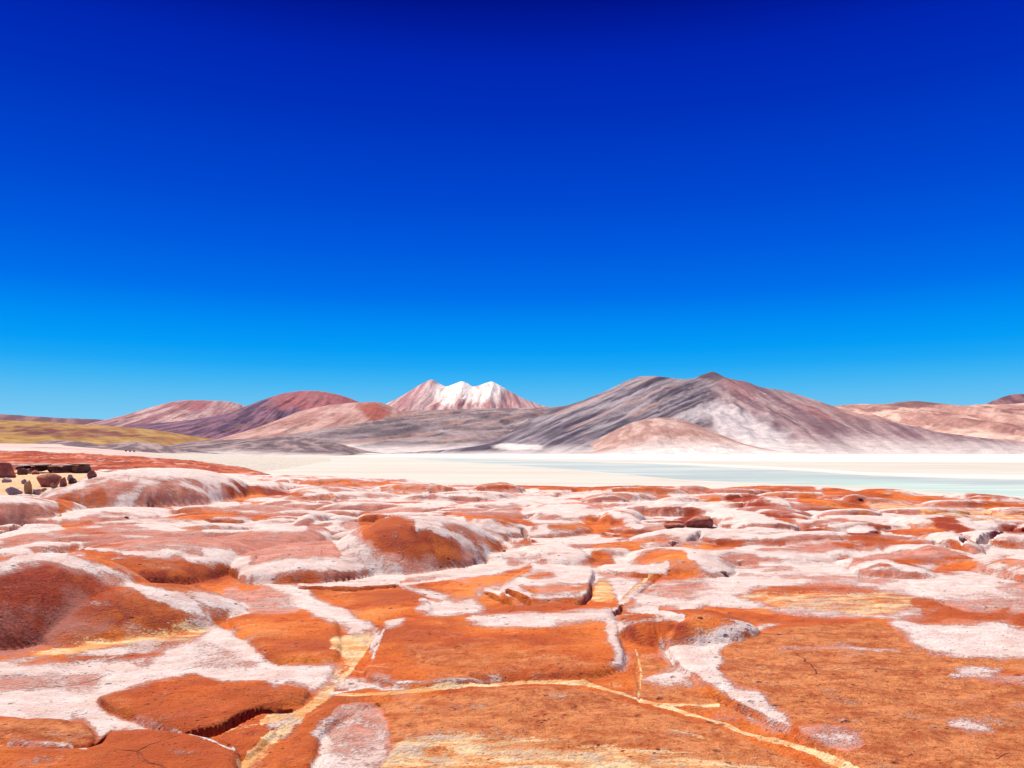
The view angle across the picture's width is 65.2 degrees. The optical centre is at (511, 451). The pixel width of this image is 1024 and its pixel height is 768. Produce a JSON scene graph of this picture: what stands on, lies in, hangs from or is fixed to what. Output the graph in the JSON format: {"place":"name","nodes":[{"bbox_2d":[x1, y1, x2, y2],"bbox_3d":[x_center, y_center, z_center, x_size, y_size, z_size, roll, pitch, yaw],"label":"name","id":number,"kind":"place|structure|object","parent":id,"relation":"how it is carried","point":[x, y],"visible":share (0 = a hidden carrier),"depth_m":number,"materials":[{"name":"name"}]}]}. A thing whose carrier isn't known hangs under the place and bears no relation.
{"place":"outdoors","nodes":[
{"label":"outdoors","id":0,"kind":"place"},
{"bbox_2d":[0,414,102,424],"bbox_3d":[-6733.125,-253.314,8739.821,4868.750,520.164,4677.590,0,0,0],"label":"mountain","id":1,"kind":"structure","parent":0,"point":[45,419],"depth_m":9341.49,"materials":[{"name":"stone"}]},
{"bbox_2d":[0,420,215,445],"bbox_3d":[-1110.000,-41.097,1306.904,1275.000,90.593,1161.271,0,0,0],"label":"hill","id":2,"kind":"structure","parent":0,"point":[18,432],"depth_m":1305.38,"materials":[{"name":"yellow plant"}]},
{"bbox_2d":[28,440,217,453],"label":"hill","id":3,"kind":"structure","parent":0,"point":[143,447],"depth_m":600.45,"materials":[{"name":"grey stone"}]},
{"bbox_2d":[0,450,269,474],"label":"red plain","id":4,"kind":"structure","parent":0,"point":[99,462],"depth_m":106.50,"materials":[{"name":"soil"}]},
{"bbox_2d":[0,443,329,471],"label":"salt strip","id":5,"kind":"object","parent":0,"point":[263,463],"visible":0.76,"depth_m":259.76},
{"bbox_2d":[85,400,245,426],"bbox_3d":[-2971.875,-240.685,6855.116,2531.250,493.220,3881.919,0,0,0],"label":"mountain","id":6,"kind":"structure","parent":0,"point":[183,410],"depth_m":7044.34,"materials":[{"name":"stone"}]},
{"bbox_2d":[122,391,357,438],"bbox_3d":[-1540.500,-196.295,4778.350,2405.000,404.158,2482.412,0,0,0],"label":"mountain","id":7,"kind":"structure","parent":0,"point":[264,412],"depth_m":4816.24,"materials":[{"name":"stone"}]},
{"bbox_2d":[166,436,383,455],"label":"hill","id":8,"kind":"structure","parent":0,"point":[285,446],"depth_m":1037.84,"materials":[{"name":"grey stone"}]},
{"bbox_2d":[216,402,407,439],"bbox_3d":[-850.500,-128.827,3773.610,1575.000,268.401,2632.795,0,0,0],"label":"mountain","id":9,"kind":"structure","parent":0,"point":[315,418],"depth_m":3762.59,"materials":[{"name":"stone"}]},
{"bbox_2d":[277,406,563,452],"bbox_3d":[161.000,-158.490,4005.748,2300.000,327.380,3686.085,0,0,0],"label":"mountain","id":10,"kind":"structure","parent":0,"point":[422,430],"depth_m":3138.91,"materials":[{"name":"grey stone"}]},
{"bbox_2d":[386,380,545,410],"bbox_3d":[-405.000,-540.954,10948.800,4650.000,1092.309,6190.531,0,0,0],"label":"mountain","id":11,"kind":"structure","parent":0,"point":[430,395],"depth_m":11179.42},
{"bbox_2d":[0,469,1023,767],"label":"rock ground","id":12,"kind":"structure","parent":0,"point":[788,571],"depth_m":9.90,"materials":[{"name":"white stone"}]},
{"bbox_2d":[2,477,11,482],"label":"boulder","id":13,"kind":"object","parent":12,"relation":"on","point":[5,480],"visible":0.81,"depth_m":43.72,"materials":[{"name":"stone"}]},
{"bbox_2d":[0,462,15,477],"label":"boulder","id":14,"kind":"object","parent":12,"relation":"on","point":[6,469],"visible":0.73,"depth_m":52.84,"materials":[{"name":"brown stone"}]},
{"bbox_2d":[5,487,22,494],"bbox_3d":[-17.236,1.378,27.668,0.559,0.335,0.295,12,-2,-11],"label":"boulder","id":15,"kind":"object","parent":12,"relation":"on","point":[12,491],"visible":0.91,"depth_m":27.57,"materials":[{"name":"stone"}]},
{"bbox_2d":[17,468,28,474],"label":"boulder","id":16,"kind":"object","parent":12,"relation":"on","point":[22,471],"visible":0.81,"depth_m":58.83,"materials":[{"name":"brown stone"}]},
{"bbox_2d":[24,480,32,493],"bbox_3d":[-16.833,1.290,27.844,0.264,0.624,0.228,0,0,-35],"label":"boulder","id":17,"kind":"object","parent":12,"relation":"on","point":[27,487],"visible":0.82,"depth_m":27.78,"materials":[{"name":"brown stone"}]},
{"bbox_2d":[31,470,39,474],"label":"boulder","id":18,"kind":"object","parent":12,"relation":"on","point":[35,472],"visible":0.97,"depth_m":59.82,"materials":[{"name":"brown stone"}]},
{"bbox_2d":[33,489,40,494],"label":"boulder","id":19,"kind":"object","parent":12,"relation":"on","point":[37,491],"visible":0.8,"depth_m":27.78,"materials":[{"name":"grey stone"}]},
{"bbox_2d":[0,495,87,525],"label":"rock mound","id":20,"kind":"object","parent":12,"relation":"on","point":[19,510],"visible":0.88,"depth_m":19.11,"materials":[{"name":"stone"}]},
{"bbox_2d":[0,716,94,748],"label":"rock slab","id":21,"kind":"object","parent":12,"relation":"on","point":[52,733],"visible":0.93,"depth_m":4.78,"materials":[{"name":"orange stone"}]},
{"bbox_2d":[36,473,61,486],"bbox_3d":[-22.673,1.435,39.170,1.206,0.892,0.621,21,7,19],"label":"boulder","id":22,"kind":"object","parent":12,"relation":"on","point":[45,480],"visible":0.66,"depth_m":38.97,"materials":[{"name":"brown stone"}]},
{"bbox_2d":[12,463,91,472],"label":"rock ledge","id":23,"kind":"object","parent":12,"relation":"on","point":[73,468],"visible":0.84,"depth_m":64.64,"materials":[{"name":"brown stone"}]},
{"bbox_2d":[0,553,150,650],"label":"rock mound","id":24,"kind":"object","parent":12,"relation":"on","point":[41,595],"visible":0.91,"depth_m":7.68,"materials":[{"name":"brown stone"}]},
{"bbox_2d":[0,525,186,548],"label":"rock mound","id":25,"kind":"object","parent":12,"relation":"on","point":[13,538],"visible":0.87,"depth_m":15.42,"materials":[{"name":"stone"}]},
{"bbox_2d":[48,507,172,525],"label":"rock mound","id":26,"kind":"object","parent":12,"relation":"on","point":[88,516],"visible":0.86,"depth_m":19.60,"materials":[{"name":"white stone"}]},
{"bbox_2d":[0,729,240,767],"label":"rock slab","id":27,"kind":"object","parent":12,"relation":"on","point":[142,748],"visible":1,"depth_m":4.38,"materials":[{"name":"orange stone"}]},
{"bbox_2d":[38,468,250,508],"bbox_3d":[-12.871,1.330,29.172,6.401,1.512,9.929,0,0,0],"label":"rock mound","id":28,"kind":"object","parent":12,"relation":"on","point":[157,487],"visible":0.92,"depth_m":25.99,"materials":[{"name":"stone"}]},
{"bbox_2d":[59,477,66,486],"bbox_3d":[-14.485,0.997,25.835,0.192,0.393,0.199,0,0,0],"label":"boulder","id":29,"kind":"object","parent":28,"relation":"on","point":[63,481],"visible":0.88,"depth_m":25.77,"materials":[{"name":"brown stone"}]},
{"bbox_2d":[68,478,76,483],"bbox_3d":[-14.306,0.951,26.035,0.259,0.234,0.218,0,0,0],"label":"boulder","id":30,"kind":"object","parent":28,"relation":"on","point":[72,480],"visible":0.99,"depth_m":25.96,"materials":[{"name":"brown stone"}]},
{"bbox_2d":[87,470,96,478],"bbox_3d":[-13.875,0.757,26.420,0.322,0.304,0.217,0,0,0],"label":"boulder","id":31,"kind":"object","parent":28,"relation":"on","point":[91,474],"visible":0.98,"depth_m":26.35,"materials":[{"name":"brown stone"}]},
{"bbox_2d":[42,582,248,647],"bbox_3d":[-3.435,1.656,8.062,1.322,0.569,2.247,0,0,6],"label":"rock mound","id":32,"kind":"object","parent":12,"relation":"on","point":[128,611],"visible":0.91,"depth_m":7.60,"materials":[{"name":"orange stone"}]},
{"bbox_2d":[67,537,257,584],"bbox_3d":[-5.355,1.646,11.822,2.904,0.666,4.181,0,0,0],"label":"rock mound","id":33,"kind":"object","parent":12,"relation":"on","point":[184,560],"visible":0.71,"depth_m":11.03,"materials":[{"name":"stone"}]},
{"bbox_2d":[98,676,310,737],"bbox_3d":[-2.137,1.871,5.537,1.279,0.454,1.055,0,0,34],"label":"rock slab","id":34,"kind":"object","parent":12,"relation":"on","point":[208,707],"visible":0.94,"depth_m":5.38,"materials":[{"name":"orange stone"}]},
{"bbox_2d":[217,730,276,760],"bbox_3d":[-1.597,1.816,4.711,0.328,0.291,0.407,0,0,0],"label":"rock slab","id":35,"kind":"object","parent":12,"relation":"on","point":[246,745],"visible":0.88,"depth_m":4.72,"materials":[{"name":"orange stone"}]},
{"bbox_2d":[246,481,294,495],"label":"rock mound","id":36,"kind":"object","parent":12,"relation":"on","point":[263,487],"visible":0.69,"depth_m":31.98,"materials":[{"name":"white stone"}]},
{"bbox_2d":[219,526,333,549],"bbox_3d":[-4.491,1.727,15.130,2.129,0.553,3.852,0,0,0],"label":"rock mound","id":37,"kind":"object","parent":12,"relation":"on","point":[261,538],"visible":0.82,"depth_m":14.41,"materials":[{"name":"stone"}]},
{"bbox_2d":[229,608,342,664],"bbox_3d":[-2.040,1.778,7.470,0.970,0.303,2.450,0,0,-27],"label":"rock slab","id":38,"kind":"object","parent":12,"relation":"on","point":[305,636],"visible":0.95,"depth_m":7.26,"materials":[{"name":"orange stone"}]},
{"bbox_2d":[231,540,372,584],"bbox_3d":[-3.232,1.689,11.947,1.848,0.564,3.598,0,0,-20],"label":"rock mound","id":39,"kind":"object","parent":12,"relation":"on","point":[312,562],"visible":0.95,"depth_m":10.86,"materials":[{"name":"white stone"}]},
{"bbox_2d":[282,489,332,499],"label":"rock mound","id":40,"kind":"object","parent":12,"relation":"on","point":[295,495],"visible":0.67,"depth_m":29.21,"materials":[{"name":"stone"}]},
{"bbox_2d":[295,513,331,525],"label":"rock mound","id":41,"kind":"object","parent":12,"relation":"on","point":[308,519],"visible":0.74,"depth_m":17.77,"materials":[{"name":"stone"}]},
{"bbox_2d":[270,702,376,767],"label":"rock slab","id":42,"kind":"object","parent":12,"relation":"on","point":[300,749],"visible":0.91,"depth_m":4.87,"materials":[{"name":"orange stone"}]},
{"bbox_2d":[322,589,432,619],"bbox_3d":[-1.378,1.782,9.003,0.976,0.283,1.855,0,0,-33],"label":"rock slab","id":43,"kind":"object","parent":12,"relation":"on","point":[390,604],"visible":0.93,"depth_m":8.82,"materials":[{"name":"orange stone"}]},
{"bbox_2d":[329,514,504,575],"bbox_3d":[-1.523,1.501,13.049,2.850,0.937,4.294,0,0,0],"label":"rock mound","id":44,"kind":"object","parent":12,"relation":"on","point":[406,544],"visible":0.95,"depth_m":11.88,"materials":[{"name":"orange stone"}]},
{"bbox_2d":[453,515,525,540],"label":"rock mound","id":45,"kind":"object","parent":12,"relation":"on","point":[503,528],"visible":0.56,"depth_m":15.95,"materials":[{"name":"white stone"}]},
{"bbox_2d":[365,606,624,688],"bbox_3d":[-0.094,1.770,7.224,2.349,0.356,2.960,0,0,0],"label":"rock slab","id":46,"kind":"object","parent":12,"relation":"on","point":[430,652],"visible":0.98,"depth_m":6.69,"materials":[{"name":"orange stone"}]},
{"bbox_2d":[501,564,593,604],"bbox_3d":[0.526,1.827,10.463,1.137,0.435,3.025,0,0,9],"label":"rock slab","id":47,"kind":"object","parent":12,"relation":"on","point":[557,582],"visible":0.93,"depth_m":9.80,"materials":[{"name":"white stone"}]},
{"bbox_2d":[519,519,592,537],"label":"rock mound","id":48,"kind":"object","parent":12,"relation":"on","point":[553,529],"visible":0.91,"depth_m":16.50,"materials":[{"name":"white stone"}]},
{"bbox_2d":[518,544,595,565],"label":"rock mound","id":49,"kind":"object","parent":12,"relation":"on","point":[555,554],"visible":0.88,"depth_m":12.49,"materials":[{"name":"white stone"}]},
{"bbox_2d":[529,503,602,520],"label":"rock mound","id":50,"kind":"object","parent":12,"relation":"on","point":[568,512],"visible":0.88,"depth_m":20.13,"materials":[{"name":"white stone"}]},
{"bbox_2d":[319,686,825,767],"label":"rock slab","id":51,"kind":"object","parent":12,"relation":"on","point":[541,727],"visible":1,"depth_m":4.67,"materials":[{"name":"orange stone"}]},
{"bbox_2d":[598,508,644,525],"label":"rock mound","id":52,"kind":"object","parent":12,"relation":"on","point":[621,516],"visible":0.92,"depth_m":18.28,"materials":[{"name":"white stone"}]},
{"bbox_2d":[601,563,670,578],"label":"rock mound","id":53,"kind":"object","parent":12,"relation":"on","point":[641,570],"visible":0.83,"depth_m":11.23,"materials":[{"name":"white stone"}]},
{"bbox_2d":[598,485,673,487],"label":"rock mound","id":54,"kind":"object","parent":12,"relation":"on","point":[633,486],"visible":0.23,"depth_m":37.59,"materials":[{"name":"orange stone"}]},
{"bbox_2d":[617,609,728,651],"bbox_3d":[1.514,1.726,7.662,1.486,0.438,0.918,0,0,-43],"label":"rock mound","id":55,"kind":"object","parent":12,"relation":"on","point":[653,629],"visible":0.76,"depth_m":7.25,"materials":[{"name":"orange stone"}]},
{"bbox_2d":[664,523,685,527],"bbox_3d":[3.259,1.480,15.993,0.440,0.126,0.259,0,0,0],"label":"boulder","id":56,"kind":"object","parent":12,"relation":"on","point":[673,525],"visible":0.89,"depth_m":15.91,"materials":[{"name":"red stone"}]},
{"bbox_2d":[627,547,736,577],"bbox_3d":[2.611,1.727,12.159,1.620,0.450,2.700,0,0,-21],"label":"rock mound","id":57,"kind":"object","parent":12,"relation":"on","point":[681,561],"visible":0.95,"depth_m":11.57,"materials":[{"name":"stone"}]},
{"bbox_2d":[684,516,712,527],"bbox_3d":[4.003,1.530,17.194,0.641,0.315,0.482,0,0,0],"label":"boulder","id":58,"kind":"object","parent":12,"relation":"on","point":[700,521],"visible":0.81,"depth_m":17.02,"materials":[{"name":"red stone"}]},
{"bbox_2d":[707,510,787,524],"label":"rock mound","id":59,"kind":"object","parent":12,"relation":"on","point":[739,516],"visible":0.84,"depth_m":18.82,"materials":[{"name":"white stone"}]},
{"bbox_2d":[732,496,794,508],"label":"rock mound","id":60,"kind":"object","parent":12,"relation":"on","point":[765,501],"visible":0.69,"depth_m":23.68,"materials":[{"name":"stone"}]},
{"bbox_2d":[757,509,811,519],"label":"rock mound","id":61,"kind":"object","parent":12,"relation":"on","point":[781,514],"visible":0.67,"depth_m":19.53,"materials":[{"name":"stone"}]},
{"bbox_2d":[729,485,850,491],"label":"rock mound","id":62,"kind":"object","parent":12,"relation":"on","point":[796,488],"visible":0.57,"depth_m":34.69,"materials":[{"name":"orange stone"}]},
{"bbox_2d":[668,612,1023,767],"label":"rock slab","id":63,"kind":"object","parent":12,"relation":"on","point":[862,691],"visible":0.98,"depth_m":5.64,"materials":[{"name":"orange stone"}]},
{"bbox_2d":[848,526,890,534],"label":"rock mound","id":64,"kind":"object","parent":12,"relation":"on","point":[862,529],"visible":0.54,"depth_m":16.49,"materials":[{"name":"white stone"}]},
{"bbox_2d":[836,557,939,579],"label":"rock mound","id":65,"kind":"object","parent":12,"relation":"on","point":[885,567],"visible":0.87,"depth_m":11.22,"materials":[{"name":"white stone"}]},
{"bbox_2d":[860,489,915,495],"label":"rock mound","id":66,"kind":"object","parent":12,"relation":"on","point":[899,492],"visible":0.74,"depth_m":32.24,"materials":[{"name":"stone"}]},
{"bbox_2d":[885,542,974,556],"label":"rock mound","id":67,"kind":"object","parent":12,"relation":"on","point":[903,548],"visible":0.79,"depth_m":13.06,"materials":[{"name":"stone"}]},
{"bbox_2d":[890,516,991,530],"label":"rock mound","id":68,"kind":"object","parent":12,"relation":"on","point":[914,522],"visible":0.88,"depth_m":17.32,"materials":[{"name":"white stone"}]},
{"bbox_2d":[917,532,984,554],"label":"rock mound","id":69,"kind":"object","parent":12,"relation":"on","point":[951,540],"visible":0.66,"depth_m":13.89,"materials":[{"name":"white stone"}]},
{"bbox_2d":[946,559,969,569],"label":"rock mound","id":70,"kind":"object","parent":12,"relation":"on","point":[959,564],"visible":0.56,"depth_m":11.87,"materials":[{"name":"orange stone"}]},
{"bbox_2d":[943,493,1022,500],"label":"rock mound","id":71,"kind":"object","parent":12,"relation":"on","point":[989,497],"visible":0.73,"depth_m":28.88,"materials":[{"name":"stone"}]},
{"bbox_2d":[956,530,1023,548],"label":"rock mound","id":72,"kind":"object","parent":12,"relation":"on","point":[1000,539],"visible":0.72,"depth_m":14.80,"materials":[{"name":"white stone"}]},
{"bbox_2d":[963,558,1023,580],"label":"rock mound","id":73,"kind":"object","parent":12,"relation":"on","point":[1009,568],"visible":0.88,"depth_m":11.12,"materials":[{"name":"stone"}]},
{"bbox_2d":[1005,521,1023,531],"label":"rock mound","id":74,"kind":"object","parent":12,"relation":"on","point":[1020,528],"visible":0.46,"depth_m":16.84,"materials":[{"name":"stone"}]},
{"bbox_2d":[0,0,1023,419],"label":"sky","id":75,"kind":"structure","parent":0,"point":[551,203],"materials":[{"name":"blue"}]},
{"bbox_2d":[263,453,1023,499],"bbox_3d":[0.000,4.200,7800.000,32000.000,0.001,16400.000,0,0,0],"label":"salt flat","id":76,"kind":"structure","parent":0,"point":[445,473],"depth_m":181.63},
{"bbox_2d":[334,454,1023,461],"bbox_3d":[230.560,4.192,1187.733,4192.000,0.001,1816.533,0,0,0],"label":"salt shore","id":77,"kind":"structure","parent":0,"point":[874,457],"depth_m":609.80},
{"bbox_2d":[338,456,1023,497],"bbox_3d":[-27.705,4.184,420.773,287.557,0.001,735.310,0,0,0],"label":"lake","id":78,"kind":"structure","parent":0,"point":[1012,487],"depth_m":136.62,"materials":[{"name":"liquid"}]},
{"bbox_2d":[584,418,803,453],"bbox_3d":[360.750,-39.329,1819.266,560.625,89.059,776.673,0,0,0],"label":"mountain","id":79,"kind":"structure","parent":0,"point":[662,436],"depth_m":1694.86,"materials":[{"name":"beige stone"}]},
{"bbox_2d":[388,372,1023,453],"bbox_3d":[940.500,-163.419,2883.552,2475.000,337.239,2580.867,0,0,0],"label":"mountain","id":80,"kind":"structure","parent":0,"point":[745,412],"depth_m":2304.61,"materials":[{"name":"grey stone"}]},
{"bbox_2d":[632,462,1023,477],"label":"salt shore","id":81,"kind":"structure","parent":0,"point":[947,475],"depth_m":155.84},
{"bbox_2d":[834,401,1023,441],"bbox_3d":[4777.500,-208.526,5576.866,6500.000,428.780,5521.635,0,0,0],"label":"mountain","id":82,"kind":"structure","parent":0,"point":[999,421],"depth_m":5221.48,"materials":[{"name":"stone"}]},
{"bbox_2d":[987,394,1023,403],"bbox_3d":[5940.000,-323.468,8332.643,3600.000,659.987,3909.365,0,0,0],"label":"mountain","id":83,"kind":"structure","parent":0,"point":[1014,399],"depth_m":8908.23,"materials":[{"name":"stone"}]}
]}

